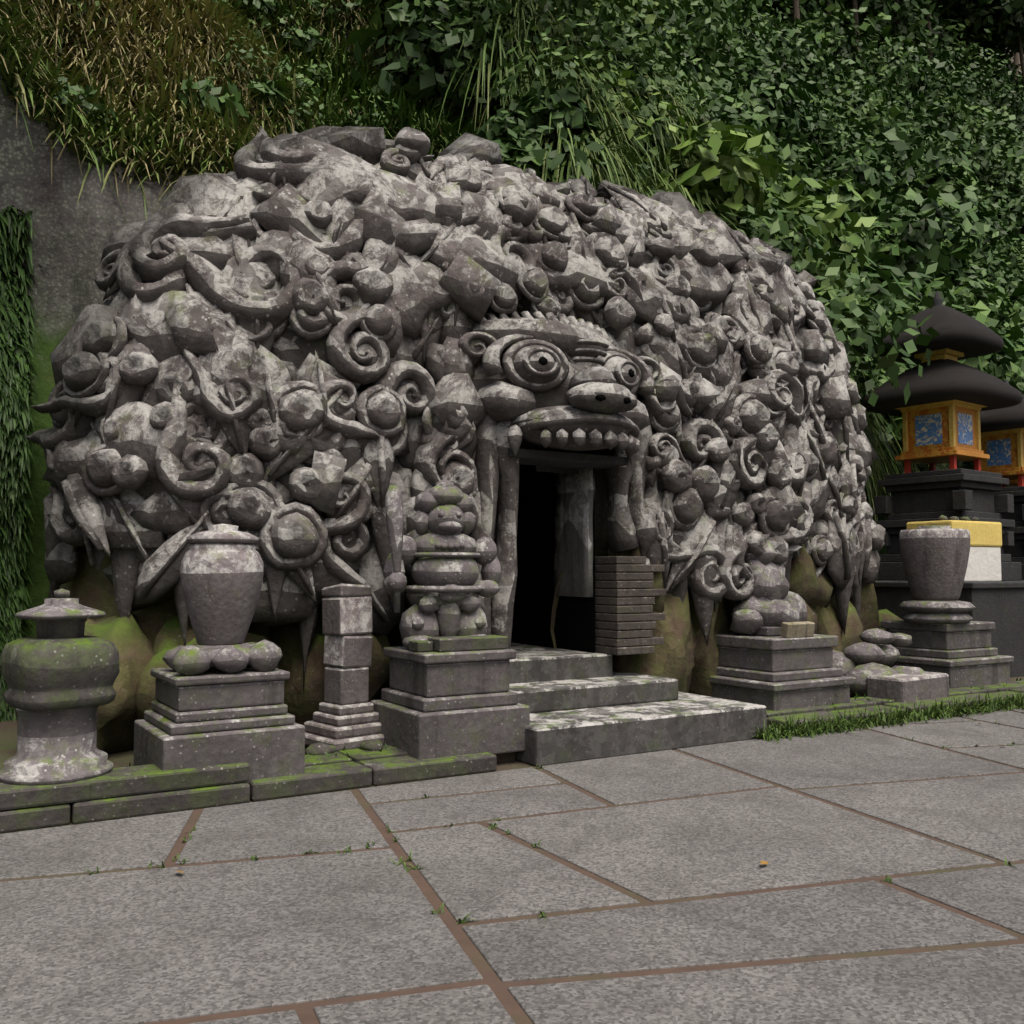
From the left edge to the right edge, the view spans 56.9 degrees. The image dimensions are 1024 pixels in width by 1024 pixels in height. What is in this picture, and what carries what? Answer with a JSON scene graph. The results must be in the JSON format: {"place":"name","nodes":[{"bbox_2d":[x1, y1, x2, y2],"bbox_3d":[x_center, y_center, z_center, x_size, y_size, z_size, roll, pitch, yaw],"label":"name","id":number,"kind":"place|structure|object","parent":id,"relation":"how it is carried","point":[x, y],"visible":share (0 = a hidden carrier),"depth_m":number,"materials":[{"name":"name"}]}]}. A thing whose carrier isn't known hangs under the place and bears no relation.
{"place":"outdoors","nodes":[
{"label":"outdoors","id":0,"kind":"place"},
{"bbox_2d":[305,739,382,754],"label":"stones","id":1,"kind":"object","parent":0,"point":[320,748],"depth_m":7.17,"materials":[{"name":"grey stone"}]},
{"bbox_2d":[0,730,768,833],"bbox_3d":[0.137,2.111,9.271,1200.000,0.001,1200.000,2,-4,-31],"label":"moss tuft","id":2,"kind":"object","parent":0,"point":[508,765],"depth_m":7.24,"materials":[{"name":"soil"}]},
{"bbox_2d":[48,448,609,699],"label":"rock wall","id":3,"kind":"structure","parent":2,"relation":"on","point":[88,585],"depth_m":8.00,"materials":[{"name":"stone"}]},
{"bbox_2d":[511,464,594,656],"bbox_3d":[-1.003,0.578,11.400,1.040,1.890,5.350,2,-4,-31],"label":"cave entrance","id":4,"kind":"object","parent":3,"relation":"attached to","point":[574,628],"depth_m":10.18,"materials":[{"name":"black stone"}]},
{"bbox_2d":[508,448,628,469],"bbox_3d":[0.438,-0.505,9.092,1.350,0.080,0.500,2,-4,-31],"label":"door lintel","id":5,"kind":"structure","parent":3,"relation":"attached to","point":[555,459],"depth_m":8.97,"materials":[{"name":"black stone"}]},
{"bbox_2d":[554,468,594,596],"bbox_3d":[0.633,0.198,9.669,0.083,1.330,0.640,2,-4,-31],"label":"door reveal","id":6,"kind":"object","parent":3,"relation":"attached to","point":[573,520],"depth_m":9.61,"materials":[{"name":"grey stone"}]},
{"bbox_2d":[15,537,879,753],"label":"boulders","id":7,"kind":"object","parent":2,"relation":"on","point":[685,656],"visible":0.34,"depth_m":8.28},
{"bbox_2d":[25,126,884,694],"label":"facade carvings","id":8,"kind":"object","parent":7,"relation":"on","point":[261,344],"visible":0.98,"depth_m":8.27,"materials":[{"name":"stone"}]},
{"bbox_2d":[458,311,660,464],"bbox_3d":[0.336,-1.121,9.184,3.298,1.502,2.057,2,-4,-31],"label":"carved demon face","id":9,"kind":"object","parent":8,"relation":"attached to","point":[553,404],"visible":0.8,"depth_m":8.54},
{"bbox_2d":[539,357,634,403],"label":"pupils and nostrils","id":10,"kind":"object","parent":9,"relation":"attached to","point":[544,361],"visible":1,"depth_m":8.42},
{"bbox_2d":[0,687,1023,832],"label":"kerb blocks","id":11,"kind":"structure","parent":2,"relation":"on","point":[131,791],"depth_m":6.11,"materials":[{"name":"stone"}]},
{"bbox_2d":[0,706,112,785],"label":"lantern base","id":12,"kind":"object","parent":11,"relation":"on","point":[56,747],"visible":0.81,"depth_m":5.77,"materials":[{"name":"grey stone"}]},
{"bbox_2d":[1,635,119,711],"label":"stone stupa body","id":13,"kind":"object","parent":12,"relation":"on","point":[40,675],"visible":0.87,"depth_m":5.78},
{"bbox_2d":[15,589,105,638],"bbox_3d":[-2.876,0.645,6.026,0.520,0.312,0.520,2,-4,-31],"label":"lantern cap","id":14,"kind":"object","parent":13,"relation":"on","point":[62,615],"visible":0.99,"depth_m":5.91,"materials":[{"name":"grey stone"}]},
{"bbox_2d":[0,709,1023,1023],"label":"paving joints","id":15,"kind":"object","parent":2,"relation":"on","point":[498,987],"depth_m":4.26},
{"bbox_2d":[0,708,1023,1023],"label":"paving slabs","id":16,"kind":"structure","parent":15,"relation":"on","point":[148,946],"depth_m":4.40,"materials":[{"name":"grey stone"}]},
{"bbox_2d":[84,711,1023,923],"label":"weeds","id":17,"kind":"object","parent":16,"relation":"on","point":[542,913],"visible":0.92,"depth_m":4.95,"materials":[{"name":"green plant"}]},
{"bbox_2d":[177,724,1003,872],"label":"fallen leaves","id":18,"kind":"object","parent":16,"relation":"on","point":[764,862],"visible":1,"depth_m":4.84,"materials":[{"name":"brown plant"}]},
{"bbox_2d":[0,677,1023,769],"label":"moss patches","id":19,"kind":"object","parent":2,"relation":"on","point":[8,739],"depth_m":7.58,"materials":[{"name":"green plant"}]},
{"bbox_2d":[133,666,304,783],"bbox_3d":[-2.080,1.503,6.686,0.976,0.766,0.947,2,-4,-31],"label":"pedestal","id":20,"kind":"object","parent":19,"relation":"on","point":[212,715],"visible":0.9,"depth_m":6.37,"materials":[{"name":"stone"}]},
{"bbox_2d":[162,639,282,675],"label":"rounded stones","id":21,"kind":"object","parent":20,"relation":"on","point":[264,656],"visible":0.96,"depth_m":6.38,"materials":[{"name":"grey stone"}]},
{"bbox_2d":[194,643,251,665],"bbox_3d":[-2.069,1.001,6.700,0.620,0.130,0.620,2,-4,-31],"label":"urn foot","id":22,"kind":"object","parent":21,"relation":"attached to","point":[212,651],"visible":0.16,"depth_m":6.53,"materials":[{"name":"stone"}]},
{"bbox_2d":[180,524,263,645],"bbox_3d":[-2.068,0.515,6.734,0.572,0.865,0.570,2,-4,-31],"label":"urn","id":23,"kind":"object","parent":22,"relation":"on","point":[221,573],"visible":0.95,"depth_m":6.53,"materials":[{"name":"stone"}]},
{"bbox_2d":[304,584,383,751],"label":"broken column","id":24,"kind":"structure","parent":19,"relation":"on","point":[346,716],"depth_m":7.60,"materials":[{"name":"stone"}]},
{"bbox_2d":[371,646,529,759],"bbox_3d":[-0.517,1.512,7.698,0.980,0.796,0.950,2,-4,-31],"label":"stone pedestal","id":25,"kind":"object","parent":19,"relation":"on","point":[432,704],"visible":0.88,"depth_m":7.35,"materials":[{"name":"stone"}]},
{"bbox_2d":[383,479,501,648],"bbox_3d":[-0.605,0.441,7.818,1.052,1.440,0.659,2,-4,-31],"label":"guardian statue","id":26,"kind":"object","parent":25,"relation":"on","point":[444,591],"visible":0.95,"depth_m":7.65,"materials":[{"name":"grey stone"}]},
{"bbox_2d":[409,635,507,651],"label":"guardian plinth stones","id":27,"kind":"object","parent":25,"relation":"on","point":[459,643],"visible":1,"depth_m":7.43,"materials":[{"name":"grey stone"}]},
{"bbox_2d":[120,676,1023,766],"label":"platform weeds","id":28,"kind":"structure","parent":19,"relation":"on","point":[385,745],"depth_m":8.25,"materials":[{"name":"plant"}]},
{"bbox_2d":[305,680,1023,766],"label":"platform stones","id":29,"kind":"object","parent":19,"relation":"on","point":[357,755],"visible":0.3,"depth_m":9.39,"materials":[{"name":"stone"}]},
{"bbox_2d":[710,627,855,710],"bbox_3d":[2.771,1.672,10.140,1.264,0.906,1.264,2,-4,-31],"label":"pedestal statue","id":30,"kind":"object","parent":19,"relation":"on","point":[770,668],"visible":0.62,"depth_m":9.72,"materials":[{"name":"stone"}]},
{"bbox_2d":[729,540,807,634],"bbox_3d":[2.747,0.830,10.223,0.938,1.167,0.689,2,-4,-31],"label":"eroded statue","id":31,"kind":"object","parent":30,"relation":"on","point":[772,600],"visible":0.81,"depth_m":9.99,"materials":[{"name":"stone"}]},
{"bbox_2d":[781,621,814,637],"bbox_3d":[2.949,1.214,9.739,0.400,0.159,0.108,2,-4,-31],"label":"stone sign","id":32,"kind":"object","parent":30,"relation":"on","point":[797,629],"visible":1,"depth_m":9.68,"materials":[{"name":"beige stone"}]},
{"bbox_2d":[833,628,949,696],"bbox_3d":[4.222,1.728,10.822,1.468,0.785,0.897,1,-4,-11],"label":"stone heap","id":33,"kind":"object","parent":19,"relation":"on","point":[872,654],"visible":0.6,"depth_m":10.73,"materials":[{"name":"grey stone"}]},
{"bbox_2d":[866,672,948,702],"bbox_3d":[4.414,1.990,10.515,0.950,0.360,0.450,3,-5,-37],"label":"stone block","id":34,"kind":"object","parent":19,"relation":"on","point":[901,688],"depth_m":10.28,"materials":[{"name":"grey stone"}]},
{"bbox_2d":[880,620,1013,688],"bbox_3d":[5.380,1.811,11.928,1.280,0.856,1.220,2,-4,-31],"label":"pedestal","id":35,"kind":"object","parent":19,"relation":"on","point":[964,655],"visible":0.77,"depth_m":11.51,"materials":[{"name":"stone"}]},
{"bbox_2d":[899,528,970,600],"bbox_3d":[5.254,0.656,11.726,0.810,0.875,0.810,2,-4,-31],"label":"urn","id":36,"kind":"object","parent":35,"relation":"on","point":[935,562],"visible":1,"depth_m":11.44,"materials":[{"name":"stone"}]},
{"bbox_2d":[898,600,975,623],"bbox_3d":[5.254,1.228,11.690,0.880,0.270,0.874,2,-4,-31],"label":"urn base","id":37,"kind":"object","parent":35,"relation":"on","point":[939,612],"visible":0.84,"depth_m":11.38,"materials":[{"name":"grey stone"}]},
{"bbox_2d":[509,647,677,712],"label":"stone steps","id":38,"kind":"structure","parent":2,"relation":"on","point":[538,684],"depth_m":8.74,"materials":[{"name":"grey stone"}]},
{"bbox_2d":[515,691,766,766],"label":"bottom step","id":39,"kind":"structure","parent":2,"relation":"on","point":[685,720],"depth_m":7.98,"materials":[{"name":"grey stone"}]},
{"bbox_2d":[753,689,1023,742],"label":"kerb grass","id":40,"kind":"structure","parent":2,"relation":"on","point":[791,728],"depth_m":9.35,"materials":[{"name":"green plant"}]},
{"bbox_2d":[878,609,901,644],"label":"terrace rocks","id":41,"kind":"object","parent":2,"relation":"on","point":[885,614],"visible":0.01,"depth_m":12.73,"materials":[{"name":"green plant"}]},
{"bbox_2d":[873,580,1023,677],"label":"terrace","id":42,"kind":"structure","parent":2,"relation":"on","point":[1000,604],"depth_m":12.76,"materials":[{"name":"stone"}]},
{"bbox_2d":[874,468,1021,580],"bbox_3d":[7.141,0.250,15.605,1.837,1.756,1.837,2,-4,-31],"label":"shrine pedestal","id":43,"kind":"object","parent":42,"relation":"on","point":[959,493],"visible":0.69,"depth_m":15.32,"materials":[{"name":"black stone"}]},
{"bbox_2d":[904,455,980,472],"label":"shrine legs","id":44,"kind":"object","parent":43,"relation":"on","point":[953,463],"visible":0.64,"depth_m":15.58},
{"bbox_2d":[895,406,989,464],"bbox_3d":[7.141,-1.272,15.701,1.162,0.810,1.162,2,-4,-31],"label":"shrine box","id":45,"kind":"object","parent":44,"relation":"on","point":[942,452],"visible":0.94,"depth_m":15.44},
{"bbox_2d":[895,400,986,451],"bbox_3d":[7.141,-1.401,15.709,1.138,0.788,1.138,2,-4,-31],"label":"shrine frame","id":46,"kind":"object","parent":45,"relation":"attached to","point":[951,404],"depth_m":15.48,"materials":[{"name":"gold metal"}]},
{"bbox_2d":[915,413,972,445],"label":"shrine panels","id":47,"kind":"object","parent":45,"relation":"attached to","point":[928,429],"visible":0.81,"depth_m":15.42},
{"bbox_2d":[964,546,1001,581],"bbox_3d":[6.415,0.757,13.672,1.150,0.500,0.700,2,-4,-31],"label":"white cloth","id":48,"kind":"object","parent":42,"relation":"on","point":[984,564],"visible":0.29,"depth_m":13.45,"materials":[{"name":"white fabric"}]},
{"bbox_2d":[906,520,1001,546],"bbox_3d":[6.415,0.328,13.700,1.190,0.360,0.740,2,-4,-31],"label":"altar cloth","id":49,"kind":"object","parent":48,"relation":"on","point":[985,534],"visible":0.6,"depth_m":13.44,"materials":[{"name":"yellow fabric"}]},
{"bbox_2d":[939,515,978,520],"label":"offerings","id":50,"kind":"object","parent":49,"relation":"on","point":[942,517],"visible":0.64,"depth_m":13.69,"materials":[{"name":"food"}]},
{"bbox_2d":[994,486,1023,579],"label":"shrine base","id":51,"kind":"object","parent":42,"relation":"on","point":[1016,551],"visible":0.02,"depth_m":16.43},
{"bbox_2d":[1001,474,1023,487],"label":"shrine legs","id":52,"kind":"object","parent":51,"relation":"on","point":[1021,480],"visible":0.24,"depth_m":16.62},
{"bbox_2d":[981,433,1023,479],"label":"shrine box","id":53,"kind":"object","parent":52,"relation":"on","point":[1012,471],"visible":0.32,"depth_m":16.83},
{"bbox_2d":[987,439,1010,465],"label":"shrine panels","id":54,"kind":"object","parent":53,"relation":"attached to","point":[999,452],"visible":0.75,"depth_m":16.95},
{"bbox_2d":[980,394,1023,432],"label":"shrine roof","id":55,"kind":"structure","parent":53,"relation":"on","point":[1007,418],"depth_m":16.42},
{"bbox_2d":[981,428,1023,466],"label":"shrine frame","id":56,"kind":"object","parent":53,"relation":"attached to","point":[1019,431],"depth_m":16.67,"materials":[{"name":"gold metal"}]},
{"bbox_2d":[0,0,1021,637],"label":"cliff wall","id":57,"kind":"structure","parent":0,"point":[70,230],"depth_m":9.71,"materials":[{"name":"grey stone"}]},
{"bbox_2d":[0,205,46,721],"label":"hanging vines","id":58,"kind":"object","parent":57,"relation":"attached to","point":[16,419],"depth_m":9.29,"materials":[{"name":"green plant"}]},
{"bbox_2d":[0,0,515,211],"bbox_3d":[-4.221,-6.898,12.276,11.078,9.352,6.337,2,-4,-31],"label":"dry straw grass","id":59,"kind":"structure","parent":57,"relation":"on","point":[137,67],"depth_m":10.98,"materials":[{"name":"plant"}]},
{"bbox_2d":[34,0,568,193],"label":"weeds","id":60,"kind":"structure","parent":57,"relation":"on","point":[222,101],"depth_m":11.74,"materials":[{"name":"green plant"}]},
{"bbox_2d":[0,0,610,219],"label":"slope grass","id":61,"kind":"structure","parent":57,"relation":"on","point":[419,117],"depth_m":11.09,"materials":[{"name":"green plant"}]},
{"bbox_2d":[359,0,876,411],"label":"light shrub leaves","id":62,"kind":"object","parent":57,"relation":"on","point":[726,186],"visible":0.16,"depth_m":14.11,"materials":[{"name":"green plant"}]},
{"bbox_2d":[387,0,939,431],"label":"shrub leaves","id":63,"kind":"object","parent":57,"relation":"on","point":[530,112],"visible":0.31,"depth_m":13.56,"materials":[{"name":"green plant"}]},
{"bbox_2d":[335,0,1023,478],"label":"understory shrub","id":64,"kind":"object","parent":57,"relation":"on","point":[427,84],"visible":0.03,"depth_m":13.37,"materials":[{"name":"green plant"}]},
{"bbox_2d":[437,0,947,520],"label":"long grass tufts","id":65,"kind":"object","parent":57,"relation":"on","point":[611,156],"visible":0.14,"depth_m":13.43,"materials":[{"name":"green plant"}]},
{"bbox_2d":[639,0,1023,473],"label":"shrub leaves","id":66,"kind":"object","parent":57,"relation":"on","point":[929,212],"visible":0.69,"depth_m":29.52,"materials":[{"name":"green plant"}]},
{"bbox_2d":[733,0,1023,92],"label":"tree trunks","id":67,"kind":"object","parent":57,"relation":"on","point":[796,13],"visible":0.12,"depth_m":42.48,"materials":[{"name":"brown plant"}]},
{"bbox_2d":[904,0,1023,65],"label":"tree crowns","id":68,"kind":"object","parent":67,"relation":"on","point":[1005,18],"visible":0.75,"depth_m":45.05,"materials":[{"name":"green plant"}]},
{"bbox_2d":[595,556,665,654],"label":"brick pillar","id":69,"kind":"structure","parent":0,"point":[625,620],"depth_m":9.23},
{"bbox_2d":[917,525,950,528],"bbox_3d":[5.254,0.240,11.753,0.320,0.150,0.320,2,-4,-31],"label":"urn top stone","id":70,"kind":"object","parent":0,"point":[931,526],"visible":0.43,"depth_m":11.62,"materials":[{"name":"grey stone"}]},
{"bbox_2d":[861,305,1022,416],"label":"thatched shrine roof","id":71,"kind":"structure","parent":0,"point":[940,380],"depth_m":15.15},
{"bbox_2d":[932,291,943,306],"bbox_3d":[7.141,-3.546,15.845,0.238,0.335,0.238,2,-4,-31],"label":"roof finial","id":72,"kind":"object","parent":71,"relation":"on","point":[938,300],"visible":0.58,"depth_m":15.79,"materials":[{"name":"grey stone"}]},
{"bbox_2d":[914,348,963,362],"bbox_3d":[7.141,-2.495,15.779,0.616,0.346,0.616,2,-4,-31],"label":"shrine roof neck","id":73,"kind":"object","parent":71,"relation":"on","point":[947,353],"visible":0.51,"depth_m":15.60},
{"bbox_2d":[1006,480,1017,486],"bbox_3d":[10.189,-0.911,18.570,1.075,0.750,1.075,2,-4,-31],"label":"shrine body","id":74,"kind":"object","parent":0,"point":[1013,483],"visible":0.07,"depth_m":18.39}
]}

